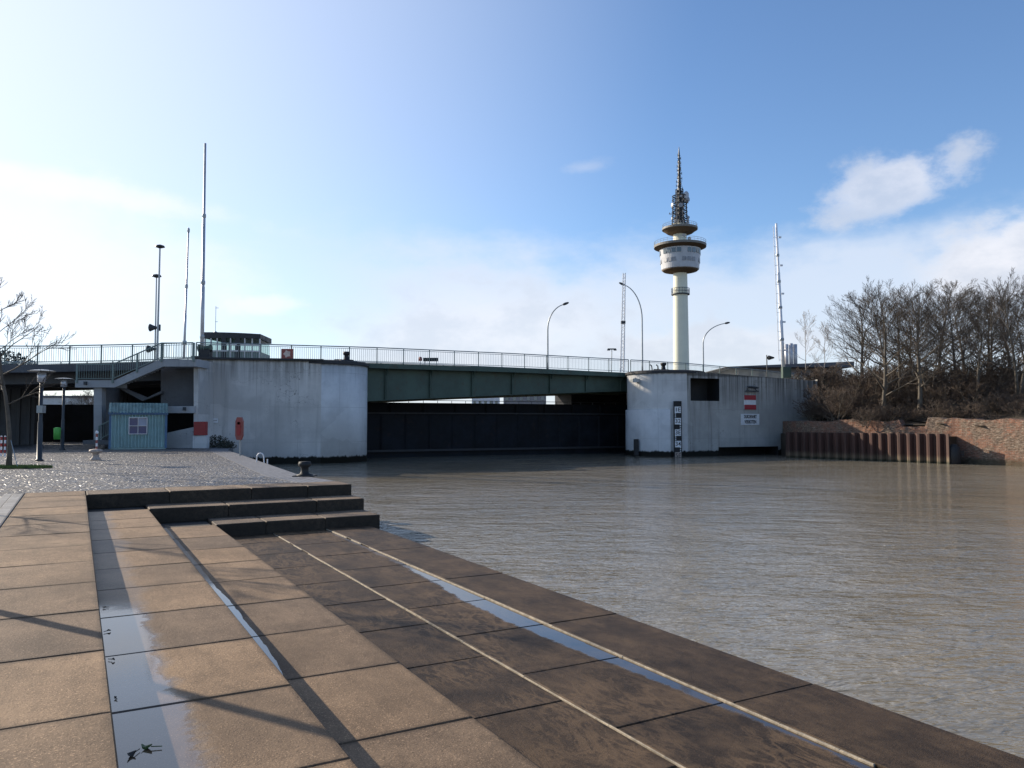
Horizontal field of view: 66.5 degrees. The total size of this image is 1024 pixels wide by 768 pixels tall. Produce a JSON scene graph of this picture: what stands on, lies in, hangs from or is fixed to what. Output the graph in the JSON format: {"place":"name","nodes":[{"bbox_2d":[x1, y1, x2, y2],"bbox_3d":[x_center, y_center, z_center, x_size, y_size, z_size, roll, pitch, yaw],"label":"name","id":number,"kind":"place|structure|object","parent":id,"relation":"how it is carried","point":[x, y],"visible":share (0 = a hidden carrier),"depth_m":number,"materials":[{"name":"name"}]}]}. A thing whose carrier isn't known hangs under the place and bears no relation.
{"place":"outdoors","nodes":[
{"label":"outdoors","id":0,"kind":"place"},
{"bbox_2d":[0,350,32,360],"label":"dark hedge","id":1,"kind":"object","parent":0,"point":[14,357],"visible":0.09,"depth_m":63.84,"materials":[{"name":"green plant"}]},
{"bbox_2d":[0,442,296,497],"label":"plaza","id":2,"kind":"structure","parent":0,"point":[75,468],"depth_m":25.55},
{"bbox_2d":[0,493,23,527],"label":"kerb","id":3,"kind":"structure","parent":2,"relation":"on","point":[9,503],"depth_m":14.98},
{"bbox_2d":[0,388,38,444],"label":"abutment wall","id":4,"kind":"structure","parent":2,"relation":"on","point":[24,419],"depth_m":54.11,"materials":[{"name":"concrete"}]},
{"bbox_2d":[27,369,55,460],"bbox_3d":[-19.185,1.264,31.776,1.040,3.727,1.040,0,-3,0],"label":"park lamp","id":5,"kind":"object","parent":2,"relation":"on","point":[40,409],"visible":0.91,"depth_m":31.69,"materials":[{"name":"metal"}]},
{"bbox_2d":[55,378,73,449],"bbox_3d":[-25.388,1.683,44.170,1.040,4.080,1.040,0,-3,0],"label":"park lamp","id":6,"kind":"object","parent":2,"relation":"on","point":[62,439],"visible":0.96,"depth_m":44.11,"materials":[{"name":"metal"}]},
{"bbox_2d":[43,387,193,441],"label":"abutment wall","id":7,"kind":"structure","parent":2,"relation":"on","point":[79,423],"depth_m":61.51,"materials":[{"name":"concrete"}]},
{"bbox_2d":[108,403,167,449],"bbox_3d":[-22.000,2.469,46.005,3.120,2.688,2.300,1,-3,-25],"label":"kiosk","id":8,"kind":"object","parent":2,"relation":"on","point":[137,425],"visible":1,"depth_m":45.19,"materials":[{"name":"metal"}]},
{"bbox_2d":[128,417,147,433],"bbox_3d":[-21.601,2.416,45.109,0.990,0.990,0.123,1,-3,-25],"label":"window","id":9,"kind":"structure","parent":8,"relation":"in","point":[137,425],"depth_m":45.12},
{"bbox_2d":[75,342,212,447],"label":"staircase","id":10,"kind":"structure","parent":2,"relation":"on","point":[186,385],"depth_m":47.32,"materials":[{"name":"grey concrete"}]},
{"bbox_2d":[182,228,189,356],"bbox_3d":[-20.438,-5.712,48.931,0.336,8.239,0.272,0,-3,0],"label":"signal mast","id":11,"kind":"object","parent":10,"relation":"on","point":[185,312],"visible":0.9,"depth_m":48.87,"materials":[{"name":"metal"}]},
{"bbox_2d":[192,422,209,447],"bbox_3d":[-18.819,3.076,47.247,0.840,1.594,0.520,0,-3,0],"label":"fire box","id":12,"kind":"object","parent":2,"relation":"on","point":[201,439],"visible":0.93,"depth_m":47.02,"materials":[{"name":"red paint"}]},
{"bbox_2d":[209,435,229,447],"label":"bush","id":13,"kind":"object","parent":2,"relation":"on","point":[211,444],"visible":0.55,"depth_m":47.95,"materials":[{"name":"green plant"}]},
{"bbox_2d":[209,446,330,482],"bbox_3d":[-12.250,3.500,35.375,1.882,0.406,32.939,1,-3,-24],"label":"quay coping","id":14,"kind":"object","parent":2,"relation":"on","point":[265,469],"visible":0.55,"depth_m":26.54,"materials":[{"name":"concrete"}]},
{"bbox_2d":[235,417,243,455],"bbox_3d":[-12.719,2.454,36.457,0.330,1.800,0.325,0,-3,0],"label":"lifebuoy post","id":15,"kind":"object","parent":14,"relation":"on","point":[239,428],"visible":1,"depth_m":36.35,"materials":[{"name":"metal"}]},
{"bbox_2d":[292,461,316,476],"bbox_3d":[-6.054,2.478,22.807,0.600,0.440,0.500,0,-3,0],"label":"mooring bollard","id":16,"kind":"object","parent":14,"relation":"on","point":[304,466],"visible":1,"depth_m":22.68,"materials":[{"name":"black metal"}]},
{"bbox_2d":[195,357,368,463],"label":"bridge pier","id":17,"kind":"structure","parent":2,"relation":"on","point":[293,411],"depth_m":51.10,"materials":[{"name":"concrete"}]},
{"bbox_2d":[191,344,212,358],"bbox_3d":[-20.029,-2.088,50.459,1.150,0.980,0.600,0,-3,0],"label":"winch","id":18,"kind":"object","parent":17,"relation":"on","point":[207,351],"visible":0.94,"depth_m":50.22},
{"bbox_2d":[200,143,205,345],"bbox_3d":[-20.164,-8.755,51.080,0.314,14.201,0.293,0,-3,0],"label":"signal mast","id":19,"kind":"object","parent":17,"relation":"on","point":[202,336],"visible":0.94,"depth_m":50.98,"materials":[{"name":"metal"}]},
{"bbox_2d":[204,317,271,357],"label":"control house","id":20,"kind":"structure","parent":17,"relation":"on","point":[225,337],"depth_m":54.94,"materials":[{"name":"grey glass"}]},
{"bbox_2d":[367,400,626,457],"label":"flood gate","id":21,"kind":"structure","parent":17,"relation":"attached to","point":[408,429],"depth_m":63.96,"materials":[{"name":"metal"}]},
{"bbox_2d":[0,361,820,446],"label":"road bridge","id":22,"kind":"structure","parent":2,"relation":"on","point":[386,382],"depth_m":58.58,"materials":[{"name":"metal"}]},
{"bbox_2d":[0,343,192,363],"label":"bridge railing","id":23,"kind":"object","parent":22,"relation":"on","point":[69,361],"visible":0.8,"depth_m":48.49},
{"bbox_2d":[152,274,161,360],"bbox_3d":[-22.617,-4.202,49.559,0.600,5.601,0.600,0,-3,0],"label":"deck lamp","id":24,"kind":"object","parent":22,"relation":"on","point":[155,276],"visible":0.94,"depth_m":49.52,"materials":[{"name":"metal"}]},
{"bbox_2d":[155,244,164,360],"bbox_3d":[-22.259,-5.105,49.202,0.600,7.433,0.600,0,-3,0],"label":"deck lamp","id":25,"kind":"object","parent":22,"relation":"on","point":[159,246],"visible":0.94,"depth_m":49.15,"materials":[{"name":"metal"}]},
{"bbox_2d":[1,358,579,370],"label":"bridge deck","id":26,"kind":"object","parent":22,"relation":"on","point":[190,358],"visible":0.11,"depth_m":61.69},
{"bbox_2d":[195,342,628,371],"bbox_3d":[-5.205,-1.845,58.055,34.151,1.402,0.093,1,-3,-28],"label":"bridge railing","id":27,"kind":"object","parent":22,"relation":"on","point":[429,351],"visible":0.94,"depth_m":56.79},
{"bbox_2d":[547,302,568,368],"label":"street lamp","id":28,"kind":"object","parent":22,"relation":"on","point":[565,303],"visible":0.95,"depth_m":76.28,"materials":[{"name":"metal"}]},
{"bbox_2d":[555,393,625,404],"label":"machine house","id":29,"kind":"structure","parent":22,"relation":"attached to","point":[575,398],"depth_m":76.02,"materials":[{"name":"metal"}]},
{"bbox_2d":[620,273,625,371],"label":"signal mast","id":30,"kind":"object","parent":22,"relation":"on","point":[624,323],"visible":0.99,"depth_m":80.31,"materials":[{"name":"metal"}]},
{"bbox_2d":[619,282,642,369],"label":"street lamp","id":31,"kind":"object","parent":22,"relation":"on","point":[641,320],"visible":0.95,"depth_m":80.38,"materials":[{"name":"metal"}]},
{"bbox_2d":[630,359,870,381],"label":"bridge railing","id":32,"kind":"object","parent":22,"relation":"on","point":[730,368],"visible":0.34,"depth_m":70.30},
{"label":"soil patch","id":33,"kind":"structure","parent":2,"relation":"on","visible":0},
{"bbox_2d":[0,464,52,468],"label":"grass","id":34,"kind":"structure","parent":33,"relation":"on","point":[14,466],"depth_m":26.64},
{"bbox_2d":[0,277,76,465],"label":"young tree","id":35,"kind":"object","parent":33,"relation":"on","point":[8,425],"visible":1,"depth_m":26.90,"materials":[{"name":"brown plant"}]},
{"bbox_2d":[86,489,316,533],"bbox_3d":[-1.394,2.942,7.463,7.210,1.840,26.630,2,-3,-29],"label":"terrace foundation","id":36,"kind":"object","parent":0,"point":[183,523],"visible":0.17,"depth_m":16.93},
{"bbox_2d":[86,481,379,536],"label":"stone steps","id":37,"kind":"structure","parent":36,"relation":"on","point":[260,509],"depth_m":17.79,"materials":[{"name":"stone"}]},
{"bbox_2d":[0,491,538,767],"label":"terrace paving","id":38,"kind":"structure","parent":36,"relation":"on","point":[222,648],"depth_m":6.01,"materials":[{"name":"stone"}]},
{"bbox_2d":[273,529,874,767],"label":"joint mortar","id":39,"kind":"object","parent":36,"relation":"on","point":[694,688],"visible":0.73,"depth_m":7.35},
{"bbox_2d":[232,526,1023,767],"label":"waterside paving","id":40,"kind":"structure","parent":36,"relation":"on","point":[677,722],"depth_m":7.26,"materials":[{"name":"stone"}]},
{"bbox_2d":[0,0,1023,403],"label":"sky","id":41,"kind":"structure","parent":0,"point":[411,174],"materials":[{"name":"blue"}]},
{"bbox_2d":[269,453,1023,757],"bbox_3d":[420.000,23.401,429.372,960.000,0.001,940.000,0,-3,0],"label":"water","id":42,"kind":"structure","parent":0,"point":[897,587],"depth_m":16.67,"materials":[{"name":"liquid"}]},
{"bbox_2d":[625,370,817,456],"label":"bridge pier","id":43,"kind":"structure","parent":42,"relation":"in","point":[713,410],"depth_m":62.79,"materials":[{"name":"grey concrete"}]},
{"bbox_2d":[673,401,681,456],"bbox_3d":[12.945,3.745,60.947,0.620,4.828,0.128,0,-3,0],"label":"tide gauge","id":44,"kind":"object","parent":43,"relation":"attached to","point":[677,408],"visible":0.92,"depth_m":60.92,"materials":[{"name":"black metal"}]},
{"bbox_2d":[741,414,758,424],"bbox_3d":[19.424,2.890,63.670,1.818,0.902,0.064,1,-3,-22],"label":"notice sign","id":45,"kind":"object","parent":43,"relation":"attached to","point":[749,419],"visible":1,"depth_m":63.63,"materials":[{"name":"white metal"}]},
{"bbox_2d":[744,395,755,409],"bbox_3d":[19.425,1.499,63.738,1.175,1.174,0.063,1,-3,-22],"label":"shipping sign","id":46,"kind":"object","parent":43,"relation":"attached to","point":[749,402],"visible":1,"depth_m":63.70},
{"bbox_2d":[773,223,786,366],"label":"signal mast","id":47,"kind":"object","parent":43,"relation":"on","point":[781,321],"visible":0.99,"depth_m":69.84,"materials":[{"name":"metal"}]},
{"bbox_2d":[786,432,949,463],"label":"sheet pile wall","id":48,"kind":"structure","parent":42,"relation":"in","point":[912,447],"depth_m":54.57,"materials":[{"name":"metal"}]},
{"bbox_2d":[950,444,963,463],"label":"fender block","id":49,"kind":"structure","parent":48,"relation":"attached to","point":[956,452],"depth_m":50.33,"materials":[{"name":"black rubber"}]},
{"bbox_2d":[781,433,956,455],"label":"pile backfill","id":50,"kind":"structure","parent":42,"relation":"in","point":[953,439],"depth_m":62.42,"materials":[{"name":"soil"}]},
{"bbox_2d":[802,396,1023,425],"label":"bank ground","id":51,"kind":"structure","parent":0,"point":[917,422],"depth_m":55.53,"materials":[{"name":"soil"}]},
{"bbox_2d":[707,343,853,382],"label":"factory building","id":52,"kind":"structure","parent":51,"relation":"on","point":[791,359],"depth_m":119.22,"materials":[{"name":"grey metal"}]},
{"bbox_2d":[788,310,823,369],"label":"birch tree","id":53,"kind":"object","parent":51,"relation":"on","point":[805,334],"visible":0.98,"depth_m":84.36,"materials":[{"name":"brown plant"}]},
{"bbox_2d":[792,398,823,420],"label":"bare shrub","id":54,"kind":"object","parent":51,"relation":"on","point":[806,404],"visible":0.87,"depth_m":62.30,"materials":[{"name":"brown plant"}]},
{"bbox_2d":[798,385,833,419],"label":"bare shrub","id":55,"kind":"object","parent":51,"relation":"on","point":[827,389],"visible":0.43,"depth_m":63.32,"materials":[{"name":"brown plant"}]},
{"bbox_2d":[799,365,839,399],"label":"bare shrub","id":56,"kind":"object","parent":51,"relation":"on","point":[828,380],"visible":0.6,"depth_m":67.06,"materials":[{"name":"brown plant"}]},
{"bbox_2d":[803,363,843,397],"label":"bare shrub","id":57,"kind":"object","parent":51,"relation":"on","point":[822,371],"visible":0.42,"depth_m":67.86,"materials":[{"name":"brown plant"}]},
{"bbox_2d":[804,394,842,420],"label":"bare shrub","id":58,"kind":"object","parent":51,"relation":"on","point":[821,401],"visible":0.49,"depth_m":62.13,"materials":[{"name":"brown plant"}]},
{"bbox_2d":[808,322,842,371],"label":"birch tree","id":59,"kind":"object","parent":51,"relation":"on","point":[825,340],"visible":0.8,"depth_m":82.08,"materials":[{"name":"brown plant"}]},
{"bbox_2d":[804,384,852,421],"bbox_3d":[24.649,1.552,60.834,3.695,3.234,3.456,0,-3,5],"label":"bare shrub","id":60,"kind":"object","parent":51,"relation":"on","point":[833,394],"visible":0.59,"depth_m":61.30,"materials":[{"name":"brown plant"}]},
{"bbox_2d":[808,384,860,420],"bbox_3d":[24.303,1.596,58.970,3.804,3.330,3.558,-1,-3,17],"label":"bare shrub","id":61,"kind":"object","parent":51,"relation":"on","point":[841,399],"visible":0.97,"depth_m":58.78,"materials":[{"name":"brown plant"}]},
{"bbox_2d":[825,396,865,419],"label":"bare shrub","id":62,"kind":"object","parent":51,"relation":"on","point":[846,408],"visible":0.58,"depth_m":59.36,"materials":[{"name":"brown plant"}]},
{"bbox_2d":[828,367,878,401],"bbox_3d":[27.432,0.472,62.976,4.075,3.567,3.811,-1,-3,24],"label":"bare shrub","id":63,"kind":"object","parent":51,"relation":"on","point":[859,376],"visible":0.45,"depth_m":62.76,"materials":[{"name":"brown plant"}]},
{"bbox_2d":[840,384,881,418],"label":"bare shrub","id":64,"kind":"object","parent":51,"relation":"on","point":[868,392],"visible":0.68,"depth_m":59.49,"materials":[{"name":"brown plant"}]},
{"bbox_2d":[853,406,880,427],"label":"bare shrub","id":65,"kind":"object","parent":51,"relation":"on","point":[867,415],"visible":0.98,"depth_m":55.92,"materials":[{"name":"brown plant"}]},
{"bbox_2d":[843,370,893,403],"bbox_3d":[27.966,0.809,60.941,4.182,3.660,3.912,2,-3,-34],"label":"bare shrub","id":66,"kind":"object","parent":51,"relation":"on","point":[870,387],"visible":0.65,"depth_m":60.21,"materials":[{"name":"brown plant"}]},
{"bbox_2d":[823,287,920,399],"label":"bare tree","id":67,"kind":"object","parent":51,"relation":"on","point":[869,326],"visible":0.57,"depth_m":67.01,"materials":[{"name":"brown plant"}]},
{"bbox_2d":[817,284,963,417],"bbox_3d":[27.666,-2.286,57.821,8.841,10.311,10.024,1,-3,-18],"label":"bare tree","id":68,"kind":"object","parent":51,"relation":"on","point":[884,386],"visible":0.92,"depth_m":57.59,"materials":[{"name":"brown plant"}]},
{"bbox_2d":[871,401,909,421],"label":"bare shrub","id":69,"kind":"object","parent":51,"relation":"on","point":[883,413],"visible":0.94,"depth_m":56.15,"materials":[{"name":"brown plant"}]},
{"bbox_2d":[827,276,954,397],"bbox_3d":[30.337,-3.674,61.716,7.515,10.709,8.749,1,-3,-26],"label":"bare tree","id":70,"kind":"object","parent":51,"relation":"on","point":[897,317],"visible":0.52,"depth_m":62.11,"materials":[{"name":"brown plant"}]},
{"bbox_2d":[872,383,924,411],"bbox_3d":[29.352,1.266,59.592,3.431,2.714,3.776,0,-3,-2],"label":"bare shrub","id":71,"kind":"object","parent":51,"relation":"on","point":[908,393],"visible":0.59,"depth_m":59.19,"materials":[{"name":"brown plant"}]},
{"bbox_2d":[875,359,921,394],"bbox_3d":[30.973,-0.370,63.220,4.313,3.775,4.034,-2,-3,34],"label":"bare shrub","id":72,"kind":"object","parent":51,"relation":"on","point":[901,371],"visible":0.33,"depth_m":62.35,"materials":[{"name":"brown plant"}]},
{"bbox_2d":[884,408,917,421],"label":"bare shrub","id":73,"kind":"object","parent":51,"relation":"on","point":[906,417],"visible":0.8,"depth_m":55.94,"materials":[{"name":"brown plant"}]},
{"bbox_2d":[783,417,1023,465],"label":"brick quay wall","id":74,"kind":"structure","parent":51,"relation":"on","point":[995,442],"depth_m":51.04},
{"bbox_2d":[889,378,925,406],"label":"bare shrub","id":75,"kind":"object","parent":51,"relation":"on","point":[906,387],"visible":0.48,"depth_m":60.05,"materials":[{"name":"brown plant"}]},
{"bbox_2d":[853,280,972,416],"bbox_3d":[29.095,-2.435,56.968,6.750,10.226,8.223,0,-3,-6],"label":"bare tree","id":76,"kind":"object","parent":51,"relation":"on","point":[920,393],"visible":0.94,"depth_m":56.24,"materials":[{"name":"brown plant"}]},
{"bbox_2d":[859,294,967,367],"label":"bare tree","id":77,"kind":"object","parent":51,"relation":"on","point":[916,325],"visible":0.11,"depth_m":78.15,"materials":[{"name":"brown plant"}]},
{"bbox_2d":[900,394,935,413],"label":"bare shrub","id":78,"kind":"object","parent":51,"relation":"on","point":[914,401],"visible":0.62,"depth_m":57.32,"materials":[{"name":"brown plant"}]},
{"bbox_2d":[866,297,971,373],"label":"bare tree","id":79,"kind":"object","parent":51,"relation":"on","point":[909,323],"visible":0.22,"depth_m":68.09,"materials":[{"name":"brown plant"}]},
{"bbox_2d":[878,318,967,395],"bbox_3d":[31.542,-1.903,59.834,5.774,7.068,4.960,1,-3,-14],"label":"bare tree","id":80,"kind":"object","parent":51,"relation":"on","point":[924,352],"visible":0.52,"depth_m":59.74,"materials":[{"name":"brown plant"}]},
{"bbox_2d":[911,407,941,419],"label":"bare shrub","id":81,"kind":"object","parent":51,"relation":"on","point":[921,410],"visible":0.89,"depth_m":55.11,"materials":[{"name":"brown plant"}]},
{"bbox_2d":[911,384,959,403],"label":"bare shrub","id":82,"kind":"object","parent":51,"relation":"on","point":[934,391],"visible":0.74,"depth_m":57.30,"materials":[{"name":"brown plant"}]},
{"bbox_2d":[919,397,962,417],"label":"bare shrub","id":83,"kind":"object","parent":51,"relation":"on","point":[938,404],"visible":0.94,"depth_m":54.60,"materials":[{"name":"brown plant"}]},
{"bbox_2d":[887,277,1002,370],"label":"bare tree","id":84,"kind":"object","parent":51,"relation":"on","point":[962,296],"visible":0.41,"depth_m":66.13,"materials":[{"name":"brown plant"}]},
{"bbox_2d":[927,380,970,395],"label":"bare shrub","id":85,"kind":"object","parent":51,"relation":"on","point":[941,384],"visible":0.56,"depth_m":58.95,"materials":[{"name":"brown plant"}]},
{"bbox_2d":[910,284,1012,396],"bbox_3d":[36.266,-3.364,63.553,7.700,9.328,8.631,0,-3,9],"label":"bare tree","id":86,"kind":"object","parent":51,"relation":"on","point":[965,303],"visible":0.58,"depth_m":62.90,"materials":[{"name":"brown plant"}]},
{"bbox_2d":[940,403,982,418],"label":"bare shrub","id":87,"kind":"object","parent":51,"relation":"on","point":[952,408],"visible":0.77,"depth_m":54.08,"materials":[{"name":"brown plant"}]},
{"bbox_2d":[946,371,982,395],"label":"bare shrub","id":88,"kind":"object","parent":51,"relation":"on","point":[963,380],"visible":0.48,"depth_m":58.87,"materials":[{"name":"brown plant"}]},
{"bbox_2d":[916,288,1019,367],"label":"bare tree","id":89,"kind":"object","parent":51,"relation":"on","point":[957,328],"visible":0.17,"depth_m":70.25,"materials":[{"name":"brown plant"}]},
{"bbox_2d":[949,377,991,403],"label":"bare shrub","id":90,"kind":"object","parent":51,"relation":"on","point":[969,388],"visible":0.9,"depth_m":56.86,"materials":[{"name":"brown plant"}]},
{"bbox_2d":[946,355,1002,396],"bbox_3d":[35.613,-0.430,59.816,3.788,3.545,4.050,-1,-3,16],"label":"bare shrub","id":91,"kind":"object","parent":51,"relation":"on","point":[966,371],"visible":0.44,"depth_m":59.99,"materials":[{"name":"brown plant"}]},
{"bbox_2d":[958,401,990,418],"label":"bare shrub","id":92,"kind":"object","parent":51,"relation":"on","point":[975,407],"visible":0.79,"depth_m":53.31,"materials":[{"name":"brown plant"}]},
{"bbox_2d":[941,277,1023,395],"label":"bare tree","id":93,"kind":"object","parent":51,"relation":"on","point":[990,333],"visible":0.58,"depth_m":60.30,"materials":[{"name":"brown plant"}]},
{"bbox_2d":[948,281,1023,372],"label":"bare tree","id":94,"kind":"object","parent":51,"relation":"on","point":[1017,299],"visible":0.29,"depth_m":66.06,"materials":[{"name":"brown plant"}]},
{"bbox_2d":[949,290,1022,365],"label":"bare tree","id":95,"kind":"object","parent":51,"relation":"on","point":[988,327],"visible":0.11,"depth_m":73.25,"materials":[{"name":"brown plant"}]},
{"bbox_2d":[964,391,1009,414],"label":"bare shrub","id":96,"kind":"object","parent":51,"relation":"on","point":[990,398],"visible":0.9,"depth_m":53.65,"materials":[{"name":"brown plant"}]},
{"bbox_2d":[952,312,1023,399],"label":"bare tree","id":97,"kind":"object","parent":51,"relation":"on","point":[978,370],"visible":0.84,"depth_m":57.62,"materials":[{"name":"brown plant"}]},
{"bbox_2d":[968,356,1021,394],"bbox_3d":[36.387,-0.404,59.597,3.930,3.678,4.202,1,-3,-12],"label":"bare shrub","id":98,"kind":"object","parent":51,"relation":"on","point":[1003,375],"visible":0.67,"depth_m":58.76,"materials":[{"name":"brown plant"}]},
{"bbox_2d":[968,268,1023,397],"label":"bare tree","id":99,"kind":"object","parent":51,"relation":"on","point":[1010,339],"visible":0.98,"depth_m":55.42,"materials":[{"name":"brown plant"}]},
{"bbox_2d":[976,355,1023,389],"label":"bare shrub","id":100,"kind":"object","parent":51,"relation":"on","point":[1010,371],"visible":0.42,"depth_m":59.50,"materials":[{"name":"brown plant"}]},
{"bbox_2d":[983,390,1019,411],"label":"bare shrub","id":101,"kind":"object","parent":51,"relation":"on","point":[1003,395],"visible":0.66,"depth_m":53.80,"materials":[{"name":"brown plant"}]},
{"bbox_2d":[985,278,1023,347],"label":"bare tree","id":102,"kind":"object","parent":51,"relation":"on","point":[1015,312],"visible":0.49,"depth_m":61.57,"materials":[{"name":"brown plant"}]},
{"bbox_2d":[1001,399,1023,417],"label":"bare shrub","id":103,"kind":"object","parent":51,"relation":"on","point":[1019,405],"visible":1,"depth_m":51.61,"materials":[{"name":"brown plant"}]},
{"label":"land","id":104,"kind":"structure","parent":0,"visible":0},
{"bbox_2d":[43,396,93,404],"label":"apartment building","id":105,"kind":"structure","parent":104,"relation":"on","point":[55,400],"depth_m":120.00,"materials":[{"name":"grey concrete"}]},
{"bbox_2d":[472,398,499,403],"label":"apartment building","id":106,"kind":"structure","parent":104,"relation":"on","point":[485,400],"depth_m":190.03,"materials":[{"name":"white paint"}]},
{"bbox_2d":[503,396,545,403],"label":"apartment building","id":107,"kind":"structure","parent":104,"relation":"on","point":[541,399],"depth_m":170.00,"materials":[{"name":"grey concrete"}]},
{"bbox_2d":[654,150,706,369],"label":"radio tower","id":108,"kind":"structure","parent":104,"relation":"on","point":[679,253],"depth_m":319.00,"materials":[{"name":"concrete"}]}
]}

